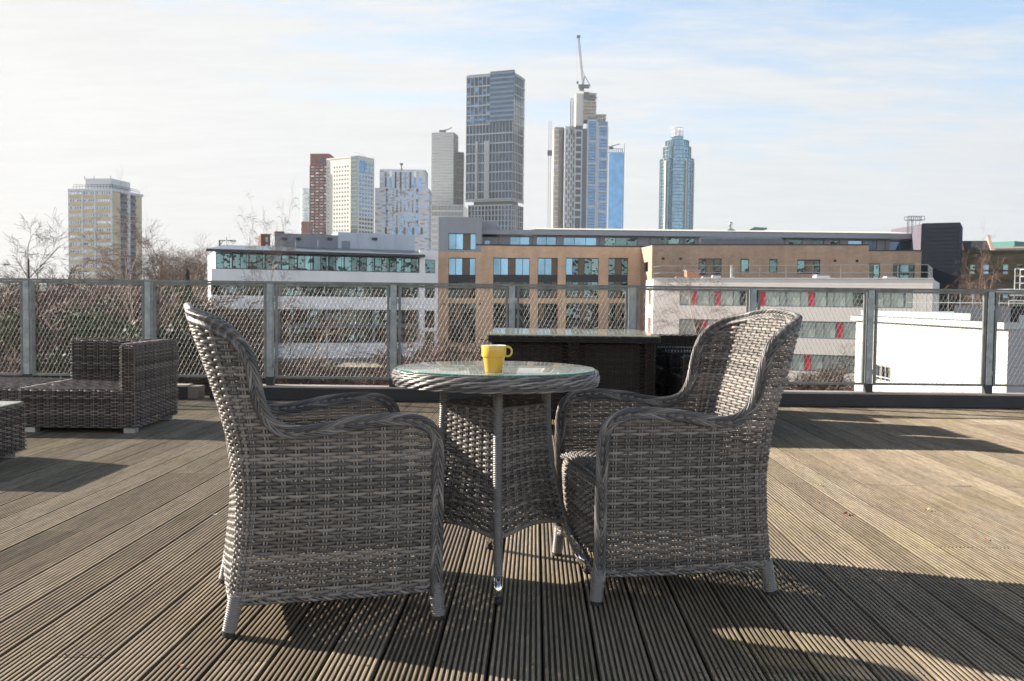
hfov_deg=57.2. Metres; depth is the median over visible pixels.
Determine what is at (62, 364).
evergreen bush
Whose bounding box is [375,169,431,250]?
mosaic tower
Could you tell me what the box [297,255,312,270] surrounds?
window
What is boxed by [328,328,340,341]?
window
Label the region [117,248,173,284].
bare tree
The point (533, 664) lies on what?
deck screws
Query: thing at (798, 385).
bare shrub
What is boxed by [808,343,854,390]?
bare tree
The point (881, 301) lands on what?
window
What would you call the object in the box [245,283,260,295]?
window
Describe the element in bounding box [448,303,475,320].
window
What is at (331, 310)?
window
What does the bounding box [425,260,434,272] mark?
window
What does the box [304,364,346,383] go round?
bare shrub
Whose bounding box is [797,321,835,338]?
window
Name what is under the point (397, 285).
window
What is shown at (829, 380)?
bare shrub
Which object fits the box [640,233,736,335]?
birch tree
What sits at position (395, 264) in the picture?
window
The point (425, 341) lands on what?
birch tree
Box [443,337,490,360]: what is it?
bare shrub
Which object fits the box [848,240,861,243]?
window
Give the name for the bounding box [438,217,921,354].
brick block
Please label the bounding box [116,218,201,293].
bare tree
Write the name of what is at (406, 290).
window
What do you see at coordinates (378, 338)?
window
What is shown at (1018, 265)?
window
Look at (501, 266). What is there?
window
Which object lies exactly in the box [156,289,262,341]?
bare shrub
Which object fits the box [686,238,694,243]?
window
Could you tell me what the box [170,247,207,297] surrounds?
bare tree
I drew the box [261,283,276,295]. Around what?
window
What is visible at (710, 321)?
window
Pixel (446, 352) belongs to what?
bare shrub
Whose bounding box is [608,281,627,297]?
window
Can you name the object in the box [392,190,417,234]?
window
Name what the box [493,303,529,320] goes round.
window
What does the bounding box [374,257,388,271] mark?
window
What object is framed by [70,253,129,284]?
bare tree
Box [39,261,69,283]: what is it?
bare tree
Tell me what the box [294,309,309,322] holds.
window
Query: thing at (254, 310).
window
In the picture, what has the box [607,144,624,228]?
blue glass tower
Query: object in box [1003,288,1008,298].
window
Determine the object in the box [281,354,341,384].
bare shrub
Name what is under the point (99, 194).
council tower
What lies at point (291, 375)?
bare shrub
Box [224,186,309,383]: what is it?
birch tree
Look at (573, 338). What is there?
dark dining table
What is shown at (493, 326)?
window
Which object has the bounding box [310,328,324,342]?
window
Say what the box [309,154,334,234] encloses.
red tower
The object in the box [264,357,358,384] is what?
bare shrub
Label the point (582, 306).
window
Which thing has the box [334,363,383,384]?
yard shed
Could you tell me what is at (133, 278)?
bare tree
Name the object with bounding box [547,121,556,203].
builders hoist
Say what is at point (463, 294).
window
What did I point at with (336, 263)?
window
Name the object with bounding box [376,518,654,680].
terrace building
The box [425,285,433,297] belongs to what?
window
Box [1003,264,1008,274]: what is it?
window
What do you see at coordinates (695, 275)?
roof cabin
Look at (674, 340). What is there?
dark rattan chair
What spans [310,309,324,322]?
window
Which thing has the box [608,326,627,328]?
window
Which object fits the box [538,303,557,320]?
window
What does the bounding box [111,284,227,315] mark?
bare shrub
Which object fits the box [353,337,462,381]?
bare shrub
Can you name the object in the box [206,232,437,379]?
office block
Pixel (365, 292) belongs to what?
window
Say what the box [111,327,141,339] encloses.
evergreen bush
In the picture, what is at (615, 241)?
window
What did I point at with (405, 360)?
bare shrub
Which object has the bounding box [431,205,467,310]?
grey podium
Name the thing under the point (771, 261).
window
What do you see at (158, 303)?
bare shrub
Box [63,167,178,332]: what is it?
birch tree
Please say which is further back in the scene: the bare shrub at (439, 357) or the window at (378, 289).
the window at (378, 289)
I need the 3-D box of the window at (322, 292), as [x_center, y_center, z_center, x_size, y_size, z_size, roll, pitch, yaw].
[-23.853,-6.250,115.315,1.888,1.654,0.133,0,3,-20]
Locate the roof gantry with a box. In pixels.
[904,216,924,233]
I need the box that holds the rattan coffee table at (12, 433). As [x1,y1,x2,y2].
[0,401,26,457]
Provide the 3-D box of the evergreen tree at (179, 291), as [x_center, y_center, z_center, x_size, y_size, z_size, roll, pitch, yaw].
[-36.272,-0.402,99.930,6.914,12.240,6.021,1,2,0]
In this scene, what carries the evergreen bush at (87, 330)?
on the ground
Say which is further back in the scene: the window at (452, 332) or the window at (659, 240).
the window at (659, 240)
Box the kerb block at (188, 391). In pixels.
[176,384,204,398]
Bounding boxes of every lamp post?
[288,320,293,375]
[323,322,329,381]
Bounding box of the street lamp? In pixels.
[219,240,235,245]
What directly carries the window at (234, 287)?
in the office block at (358, 257)
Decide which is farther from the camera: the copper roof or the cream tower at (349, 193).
the cream tower at (349, 193)
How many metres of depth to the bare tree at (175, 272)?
201.73 m
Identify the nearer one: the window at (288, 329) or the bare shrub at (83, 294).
the bare shrub at (83, 294)
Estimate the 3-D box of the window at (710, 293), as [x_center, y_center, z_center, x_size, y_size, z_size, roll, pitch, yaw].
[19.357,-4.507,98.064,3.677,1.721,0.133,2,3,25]
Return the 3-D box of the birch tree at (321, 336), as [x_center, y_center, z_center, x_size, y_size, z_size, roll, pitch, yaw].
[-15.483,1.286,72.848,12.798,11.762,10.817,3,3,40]
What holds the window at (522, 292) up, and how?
in the brick block at (478, 250)
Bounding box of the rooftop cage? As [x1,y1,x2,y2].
[999,268,1023,289]
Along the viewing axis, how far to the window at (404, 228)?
746.90 m
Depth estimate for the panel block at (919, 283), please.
93.39 m
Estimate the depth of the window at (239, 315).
112.17 m
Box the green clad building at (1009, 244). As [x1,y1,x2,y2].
[992,241,1023,246]
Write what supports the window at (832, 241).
in the brick block at (478, 250)
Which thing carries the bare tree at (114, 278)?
on the ground
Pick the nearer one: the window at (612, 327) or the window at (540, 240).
the window at (612, 327)
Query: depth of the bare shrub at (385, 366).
63.51 m
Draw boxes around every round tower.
[300,188,309,232]
[659,127,694,229]
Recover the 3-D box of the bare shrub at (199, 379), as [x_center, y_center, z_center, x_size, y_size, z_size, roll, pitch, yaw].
[-19.562,2.660,56.657,12.160,10.417,14.746,2,3,31]
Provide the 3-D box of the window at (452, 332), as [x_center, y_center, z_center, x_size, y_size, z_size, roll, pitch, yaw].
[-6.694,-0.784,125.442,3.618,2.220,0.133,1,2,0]
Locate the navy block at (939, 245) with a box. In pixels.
[891,222,962,310]
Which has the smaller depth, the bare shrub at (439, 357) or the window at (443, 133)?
the bare shrub at (439, 357)
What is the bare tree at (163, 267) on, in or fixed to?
on the ground
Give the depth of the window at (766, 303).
94.77 m
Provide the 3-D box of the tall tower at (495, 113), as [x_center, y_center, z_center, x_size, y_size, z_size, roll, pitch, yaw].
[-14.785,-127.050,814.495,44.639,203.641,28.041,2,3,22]
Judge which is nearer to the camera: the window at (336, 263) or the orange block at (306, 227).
the window at (336, 263)
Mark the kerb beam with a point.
(790, 397)
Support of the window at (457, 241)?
in the brick block at (478, 250)
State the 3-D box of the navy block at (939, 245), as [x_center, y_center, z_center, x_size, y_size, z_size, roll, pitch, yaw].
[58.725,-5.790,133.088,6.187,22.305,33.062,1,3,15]
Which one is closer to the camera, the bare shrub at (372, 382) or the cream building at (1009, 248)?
the bare shrub at (372, 382)
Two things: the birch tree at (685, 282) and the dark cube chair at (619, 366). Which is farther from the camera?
the birch tree at (685, 282)
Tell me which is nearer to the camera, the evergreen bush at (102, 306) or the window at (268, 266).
the evergreen bush at (102, 306)
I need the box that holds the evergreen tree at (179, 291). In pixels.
[139,282,206,304]
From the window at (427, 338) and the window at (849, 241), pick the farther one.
the window at (849, 241)
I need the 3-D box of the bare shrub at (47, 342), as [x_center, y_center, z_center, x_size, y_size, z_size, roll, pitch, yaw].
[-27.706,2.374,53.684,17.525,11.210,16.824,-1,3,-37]
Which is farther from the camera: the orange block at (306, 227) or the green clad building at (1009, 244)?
the orange block at (306, 227)
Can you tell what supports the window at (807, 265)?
in the brick wing
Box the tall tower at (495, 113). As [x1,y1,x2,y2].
[465,70,524,229]
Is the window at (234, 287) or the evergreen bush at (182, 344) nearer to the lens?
the evergreen bush at (182, 344)
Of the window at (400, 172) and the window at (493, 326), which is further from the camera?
the window at (400, 172)
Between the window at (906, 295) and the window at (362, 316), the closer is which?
the window at (906, 295)
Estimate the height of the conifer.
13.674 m
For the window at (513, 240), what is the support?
in the brick block at (478, 250)
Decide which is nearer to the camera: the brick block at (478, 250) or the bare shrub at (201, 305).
the bare shrub at (201, 305)
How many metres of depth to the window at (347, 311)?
116.81 m
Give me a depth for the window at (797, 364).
93.60 m
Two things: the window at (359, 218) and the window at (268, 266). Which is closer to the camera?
the window at (268, 266)
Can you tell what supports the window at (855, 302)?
in the panel block at (919, 283)
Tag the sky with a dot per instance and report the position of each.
(794, 115)
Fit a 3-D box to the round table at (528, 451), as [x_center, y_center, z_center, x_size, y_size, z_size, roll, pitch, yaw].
[-0.061,0.466,3.341,0.735,0.746,0.735,0,2,-4]
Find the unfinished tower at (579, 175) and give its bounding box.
[551,92,607,228]
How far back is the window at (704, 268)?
117.60 m
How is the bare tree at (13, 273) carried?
on the ground
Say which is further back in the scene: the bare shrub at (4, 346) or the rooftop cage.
the rooftop cage
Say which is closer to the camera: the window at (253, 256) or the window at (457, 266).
the window at (253, 256)
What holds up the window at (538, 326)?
in the brick block at (478, 250)
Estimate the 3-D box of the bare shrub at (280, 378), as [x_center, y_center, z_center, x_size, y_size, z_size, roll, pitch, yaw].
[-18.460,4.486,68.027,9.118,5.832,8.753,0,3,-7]
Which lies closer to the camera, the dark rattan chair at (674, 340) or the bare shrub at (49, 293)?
the dark rattan chair at (674, 340)
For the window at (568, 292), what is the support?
in the brick block at (478, 250)
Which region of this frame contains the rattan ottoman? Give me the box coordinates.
[0,377,70,400]
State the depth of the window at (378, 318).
118.18 m
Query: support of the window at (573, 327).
in the brick block at (478, 250)
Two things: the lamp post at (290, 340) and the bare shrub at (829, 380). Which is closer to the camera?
the bare shrub at (829, 380)
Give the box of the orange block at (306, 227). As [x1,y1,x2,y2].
[301,222,312,233]
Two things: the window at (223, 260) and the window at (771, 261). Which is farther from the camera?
the window at (771, 261)
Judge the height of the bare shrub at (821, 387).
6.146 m
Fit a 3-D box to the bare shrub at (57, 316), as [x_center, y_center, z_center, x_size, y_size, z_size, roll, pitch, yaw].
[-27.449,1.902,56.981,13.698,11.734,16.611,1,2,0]
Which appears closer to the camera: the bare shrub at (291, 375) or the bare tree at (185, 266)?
the bare shrub at (291, 375)
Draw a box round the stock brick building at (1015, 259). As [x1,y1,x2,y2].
[960,250,1023,305]
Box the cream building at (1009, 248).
[993,246,1023,249]
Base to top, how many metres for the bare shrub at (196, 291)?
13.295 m
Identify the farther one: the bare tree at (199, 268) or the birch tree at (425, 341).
the bare tree at (199, 268)
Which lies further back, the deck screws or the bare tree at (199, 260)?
the bare tree at (199, 260)
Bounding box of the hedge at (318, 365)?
[280,360,339,375]
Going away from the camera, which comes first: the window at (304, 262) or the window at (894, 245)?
the window at (304, 262)
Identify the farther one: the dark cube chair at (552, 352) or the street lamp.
the street lamp
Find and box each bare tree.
[0,206,93,298]
[0,260,40,283]
[0,264,9,283]
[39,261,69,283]
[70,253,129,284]
[98,250,167,284]
[98,266,138,284]
[106,252,190,286]
[112,250,170,282]
[115,242,201,288]
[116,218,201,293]
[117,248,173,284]
[127,250,178,284]
[131,257,207,292]
[150,255,207,289]
[153,259,197,279]
[160,234,234,295]
[161,248,207,295]
[166,248,207,296]
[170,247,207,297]
[171,252,209,279]
[171,255,207,282]
[185,246,209,295]
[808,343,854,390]
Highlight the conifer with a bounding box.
[183,269,193,294]
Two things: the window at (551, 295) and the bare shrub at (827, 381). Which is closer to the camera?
the bare shrub at (827, 381)
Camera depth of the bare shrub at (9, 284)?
118.19 m
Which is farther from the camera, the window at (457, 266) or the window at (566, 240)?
the window at (566, 240)
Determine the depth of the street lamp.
149.40 m
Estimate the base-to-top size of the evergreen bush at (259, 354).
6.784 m
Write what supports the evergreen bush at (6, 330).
on the ground
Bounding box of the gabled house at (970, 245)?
[962,235,993,249]
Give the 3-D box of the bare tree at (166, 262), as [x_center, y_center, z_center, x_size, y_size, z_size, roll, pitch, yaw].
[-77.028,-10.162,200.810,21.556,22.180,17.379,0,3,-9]
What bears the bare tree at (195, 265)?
on the ground
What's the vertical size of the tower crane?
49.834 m
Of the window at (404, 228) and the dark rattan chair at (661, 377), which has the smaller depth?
the dark rattan chair at (661, 377)
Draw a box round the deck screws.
[29,422,1019,678]
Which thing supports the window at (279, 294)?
in the office block at (358, 257)
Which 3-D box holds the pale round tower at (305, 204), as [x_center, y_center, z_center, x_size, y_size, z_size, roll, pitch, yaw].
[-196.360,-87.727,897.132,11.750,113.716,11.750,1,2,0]
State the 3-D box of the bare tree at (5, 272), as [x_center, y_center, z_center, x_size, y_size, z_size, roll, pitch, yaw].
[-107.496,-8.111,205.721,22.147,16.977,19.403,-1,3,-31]
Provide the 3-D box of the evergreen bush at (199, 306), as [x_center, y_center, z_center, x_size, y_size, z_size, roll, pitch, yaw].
[-19.465,2.552,58.071,3.920,10.365,4.290,2,3,20]
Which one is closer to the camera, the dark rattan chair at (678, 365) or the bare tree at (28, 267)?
the dark rattan chair at (678, 365)
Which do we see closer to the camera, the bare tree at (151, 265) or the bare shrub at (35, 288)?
the bare shrub at (35, 288)
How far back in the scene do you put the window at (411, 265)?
118.55 m
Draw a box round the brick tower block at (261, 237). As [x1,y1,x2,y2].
[258,231,283,245]
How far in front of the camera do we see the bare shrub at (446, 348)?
79.36 m
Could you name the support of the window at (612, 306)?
in the brick block at (478, 250)
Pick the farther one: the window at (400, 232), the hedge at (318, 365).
the window at (400, 232)
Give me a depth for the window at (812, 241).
127.90 m
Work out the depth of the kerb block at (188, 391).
8.93 m
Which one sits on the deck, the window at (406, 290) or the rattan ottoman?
the rattan ottoman
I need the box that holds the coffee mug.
[481,345,512,372]
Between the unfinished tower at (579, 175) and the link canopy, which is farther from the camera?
the unfinished tower at (579, 175)
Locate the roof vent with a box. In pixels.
[812,274,829,277]
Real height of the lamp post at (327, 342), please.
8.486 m
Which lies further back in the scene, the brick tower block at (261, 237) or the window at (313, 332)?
the brick tower block at (261, 237)
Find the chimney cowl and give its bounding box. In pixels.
[726,222,735,230]
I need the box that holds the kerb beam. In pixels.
[209,384,1023,407]
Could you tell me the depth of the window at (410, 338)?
119.60 m
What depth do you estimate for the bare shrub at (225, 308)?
99.10 m
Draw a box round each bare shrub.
[0,273,41,303]
[0,280,141,377]
[0,283,59,377]
[0,283,87,378]
[0,284,194,378]
[0,301,80,366]
[1,283,63,302]
[17,265,140,300]
[46,272,138,318]
[50,278,174,332]
[85,285,204,378]
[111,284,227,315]
[138,285,287,350]
[140,275,210,302]
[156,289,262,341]
[161,299,305,395]
[179,310,291,394]
[193,287,288,358]
[259,363,312,384]
[262,364,314,383]
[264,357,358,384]
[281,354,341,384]
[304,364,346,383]
[327,357,417,384]
[342,349,420,385]
[346,358,414,384]
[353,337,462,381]
[373,349,444,385]
[376,345,483,385]
[407,345,482,361]
[423,338,482,360]
[425,341,478,360]
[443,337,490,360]
[784,367,854,390]
[784,376,833,390]
[789,362,850,390]
[793,365,850,390]
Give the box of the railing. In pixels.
[0,278,1023,393]
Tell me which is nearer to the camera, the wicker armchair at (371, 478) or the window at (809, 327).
the wicker armchair at (371, 478)
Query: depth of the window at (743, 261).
116.80 m
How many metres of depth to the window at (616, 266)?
125.00 m
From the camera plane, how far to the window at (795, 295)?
93.42 m
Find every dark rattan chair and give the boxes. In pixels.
[654,336,729,406]
[655,334,708,347]
[667,336,759,420]
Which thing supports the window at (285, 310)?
in the office block at (358, 257)
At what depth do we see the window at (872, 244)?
127.93 m
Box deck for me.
[0,396,1023,680]
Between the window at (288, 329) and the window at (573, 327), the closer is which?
the window at (288, 329)
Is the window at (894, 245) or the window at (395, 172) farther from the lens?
the window at (395, 172)
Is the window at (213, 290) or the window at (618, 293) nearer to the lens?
the window at (213, 290)
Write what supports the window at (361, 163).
in the cream tower at (349, 193)
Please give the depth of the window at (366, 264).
116.57 m
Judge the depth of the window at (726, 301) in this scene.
96.52 m
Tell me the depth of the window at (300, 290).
114.60 m
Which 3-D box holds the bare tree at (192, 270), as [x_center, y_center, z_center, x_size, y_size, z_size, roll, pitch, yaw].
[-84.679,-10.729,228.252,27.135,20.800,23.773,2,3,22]
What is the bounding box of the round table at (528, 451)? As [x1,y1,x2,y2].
[391,361,599,604]
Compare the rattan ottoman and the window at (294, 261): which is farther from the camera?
the window at (294, 261)
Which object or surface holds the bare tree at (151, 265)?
on the ground
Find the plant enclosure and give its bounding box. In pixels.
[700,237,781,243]
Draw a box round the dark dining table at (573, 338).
[487,328,660,425]
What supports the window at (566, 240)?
in the brick block at (478, 250)
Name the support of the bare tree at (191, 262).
on the ground
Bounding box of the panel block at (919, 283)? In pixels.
[645,264,939,390]
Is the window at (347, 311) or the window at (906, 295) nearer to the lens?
the window at (906, 295)
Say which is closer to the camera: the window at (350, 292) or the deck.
the deck
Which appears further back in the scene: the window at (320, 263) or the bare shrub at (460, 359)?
the window at (320, 263)
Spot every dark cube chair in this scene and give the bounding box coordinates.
[500,342,568,417]
[578,343,655,430]
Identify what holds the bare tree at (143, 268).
on the ground
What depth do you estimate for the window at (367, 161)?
704.73 m
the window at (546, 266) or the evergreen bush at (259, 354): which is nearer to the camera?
the evergreen bush at (259, 354)
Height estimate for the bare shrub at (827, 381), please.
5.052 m
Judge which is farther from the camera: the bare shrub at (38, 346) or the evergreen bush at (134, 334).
the bare shrub at (38, 346)
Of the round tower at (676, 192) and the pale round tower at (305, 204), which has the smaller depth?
the pale round tower at (305, 204)
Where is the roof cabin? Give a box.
[683,270,699,277]
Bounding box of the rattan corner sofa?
[18,338,178,432]
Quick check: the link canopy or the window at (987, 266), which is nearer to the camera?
the link canopy
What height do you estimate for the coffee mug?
0.089 m
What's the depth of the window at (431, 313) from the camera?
119.34 m
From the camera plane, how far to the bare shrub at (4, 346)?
55.54 m
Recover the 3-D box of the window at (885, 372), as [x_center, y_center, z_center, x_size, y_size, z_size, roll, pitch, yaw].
[21.499,1.915,53.963,0.133,0.950,2.144,1,2,-1]
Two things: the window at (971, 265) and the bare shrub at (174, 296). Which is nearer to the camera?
the bare shrub at (174, 296)
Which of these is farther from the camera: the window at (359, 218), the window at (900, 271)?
the window at (359, 218)
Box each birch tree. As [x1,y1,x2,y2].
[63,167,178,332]
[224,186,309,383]
[253,290,384,384]
[356,288,475,358]
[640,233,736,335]
[944,224,1014,308]
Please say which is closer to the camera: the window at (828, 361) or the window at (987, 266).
the window at (828, 361)
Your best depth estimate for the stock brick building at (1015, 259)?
122.45 m
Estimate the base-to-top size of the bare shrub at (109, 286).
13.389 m
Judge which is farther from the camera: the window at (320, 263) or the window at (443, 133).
the window at (443, 133)
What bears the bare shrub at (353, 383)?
on the ground
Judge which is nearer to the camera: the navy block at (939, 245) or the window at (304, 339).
the window at (304, 339)
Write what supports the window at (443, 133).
in the grey tower at (447, 173)
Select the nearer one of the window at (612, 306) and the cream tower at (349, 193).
the window at (612, 306)
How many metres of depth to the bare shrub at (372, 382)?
62.13 m
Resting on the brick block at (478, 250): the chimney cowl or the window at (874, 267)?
the chimney cowl
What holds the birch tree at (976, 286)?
on the ground
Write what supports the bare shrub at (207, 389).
on the ground
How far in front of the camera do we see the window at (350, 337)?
116.86 m
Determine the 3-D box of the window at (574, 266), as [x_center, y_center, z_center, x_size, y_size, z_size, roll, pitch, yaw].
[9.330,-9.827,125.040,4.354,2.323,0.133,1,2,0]
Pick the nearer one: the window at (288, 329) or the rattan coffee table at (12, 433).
the rattan coffee table at (12, 433)
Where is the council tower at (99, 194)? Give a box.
[68,176,142,284]
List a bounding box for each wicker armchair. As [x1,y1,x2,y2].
[183,302,444,637]
[552,308,802,605]
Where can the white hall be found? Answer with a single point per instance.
(944, 337)
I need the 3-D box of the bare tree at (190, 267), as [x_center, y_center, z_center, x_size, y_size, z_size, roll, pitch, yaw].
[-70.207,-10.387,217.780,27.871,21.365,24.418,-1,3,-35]
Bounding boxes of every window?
[211,285,227,294]
[216,253,231,268]
[228,286,243,294]
[230,309,243,322]
[233,253,248,268]
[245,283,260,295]
[245,309,260,322]
[249,254,264,269]
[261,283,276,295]
[265,254,280,269]
[278,286,293,295]
[280,309,293,322]
[280,328,293,342]
[281,255,296,269]
[294,286,309,295]
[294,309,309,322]
[294,328,309,342]
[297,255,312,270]
[310,286,325,295]
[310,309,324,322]
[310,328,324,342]
[313,255,328,270]
[326,287,340,296]
[328,309,340,323]
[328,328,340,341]
[329,256,343,270]
[339,218,372,232]
[341,284,356,296]
[341,310,356,323]
[341,328,356,341]
[344,256,358,271]
[357,284,371,296]
[357,310,371,323]
[357,328,371,341]
[359,160,372,216]
[359,257,373,271]
[367,161,371,173]
[372,287,386,296]
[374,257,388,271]
[375,310,386,323]
[375,328,386,341]
[385,195,422,234]
[389,257,403,272]
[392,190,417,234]
[395,172,396,187]
[397,285,401,296]
[400,172,401,187]
[402,288,416,297]
[402,310,416,323]
[402,328,416,341]
[404,258,418,272]
[409,172,410,188]
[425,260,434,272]
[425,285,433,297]
[425,310,433,327]
[425,331,433,345]
[432,133,457,201]
[448,258,475,275]
[448,281,474,297]
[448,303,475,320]
[448,326,474,342]
[449,233,475,249]
[466,77,511,198]
[493,258,529,275]
[493,281,529,297]
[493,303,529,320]
[493,326,528,328]
[510,236,529,244]
[537,236,555,244]
[537,281,556,297]
[538,258,557,275]
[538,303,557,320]
[538,326,556,327]
[563,237,596,244]
[565,281,597,297]
[566,258,598,275]
[566,303,598,320]
[566,326,597,328]
[604,237,636,245]
[608,258,627,275]
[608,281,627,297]
[608,303,627,320]
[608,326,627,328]
[657,238,678,243]
[679,319,718,334]
[680,291,714,305]
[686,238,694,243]
[698,258,721,274]
[715,291,745,305]
[741,259,748,271]
[756,289,785,306]
[769,259,776,271]
[786,292,826,306]
[787,354,822,371]
[788,239,801,243]
[797,260,819,273]
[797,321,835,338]
[810,240,823,243]
[823,355,854,372]
[827,292,862,307]
[830,240,838,243]
[836,322,855,339]
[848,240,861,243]
[865,290,904,307]
[866,241,876,249]
[868,264,879,277]
[877,365,890,382]
[889,241,909,249]
[893,265,913,277]
[904,293,912,307]
[970,264,975,274]
[983,264,989,274]
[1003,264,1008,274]
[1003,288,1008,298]
[1016,264,1022,274]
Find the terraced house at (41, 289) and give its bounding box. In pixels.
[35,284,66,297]
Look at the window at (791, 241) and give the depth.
127.90 m
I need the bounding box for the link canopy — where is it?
[1008,289,1023,305]
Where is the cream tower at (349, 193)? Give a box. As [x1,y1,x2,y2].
[326,155,373,234]
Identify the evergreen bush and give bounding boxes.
[0,310,48,377]
[10,345,71,377]
[43,306,140,346]
[82,292,141,327]
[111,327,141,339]
[140,323,200,370]
[161,298,230,377]
[252,348,263,379]
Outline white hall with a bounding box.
[850,293,1023,392]
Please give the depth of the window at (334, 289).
115.95 m
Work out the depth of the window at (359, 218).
704.05 m
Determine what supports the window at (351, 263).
in the office block at (358, 257)
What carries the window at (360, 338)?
in the office block at (358, 257)
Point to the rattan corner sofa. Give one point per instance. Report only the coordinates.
(129, 385)
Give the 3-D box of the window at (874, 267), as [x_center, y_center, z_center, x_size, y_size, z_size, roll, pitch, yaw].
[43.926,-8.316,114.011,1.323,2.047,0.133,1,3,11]
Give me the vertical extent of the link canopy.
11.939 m
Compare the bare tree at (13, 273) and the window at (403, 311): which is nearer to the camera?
the window at (403, 311)
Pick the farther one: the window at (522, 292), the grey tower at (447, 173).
the grey tower at (447, 173)
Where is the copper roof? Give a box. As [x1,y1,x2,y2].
[746,227,766,230]
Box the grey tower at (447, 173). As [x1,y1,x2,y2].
[431,132,464,243]
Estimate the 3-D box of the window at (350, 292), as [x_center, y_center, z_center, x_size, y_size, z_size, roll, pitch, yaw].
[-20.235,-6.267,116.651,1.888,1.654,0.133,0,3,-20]
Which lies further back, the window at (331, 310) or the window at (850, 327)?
the window at (331, 310)
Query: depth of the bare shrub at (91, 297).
76.52 m
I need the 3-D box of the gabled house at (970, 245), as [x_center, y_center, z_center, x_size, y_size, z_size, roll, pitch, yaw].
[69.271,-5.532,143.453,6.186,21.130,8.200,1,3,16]
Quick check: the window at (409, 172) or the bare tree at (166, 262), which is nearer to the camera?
the bare tree at (166, 262)
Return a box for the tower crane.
[576,35,589,91]
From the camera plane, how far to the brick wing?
115.75 m
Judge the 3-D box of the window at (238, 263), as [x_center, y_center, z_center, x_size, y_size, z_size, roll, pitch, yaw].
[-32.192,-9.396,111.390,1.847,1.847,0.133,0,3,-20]
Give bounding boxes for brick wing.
[639,244,921,343]
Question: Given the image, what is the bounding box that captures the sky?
[0,0,1023,294]
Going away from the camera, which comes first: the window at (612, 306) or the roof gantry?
the roof gantry
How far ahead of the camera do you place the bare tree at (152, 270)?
227.77 m
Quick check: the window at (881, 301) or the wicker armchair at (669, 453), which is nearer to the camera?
the wicker armchair at (669, 453)
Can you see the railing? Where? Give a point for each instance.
(869, 350)
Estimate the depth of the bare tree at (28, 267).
95.52 m
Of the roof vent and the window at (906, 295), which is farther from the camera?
the roof vent

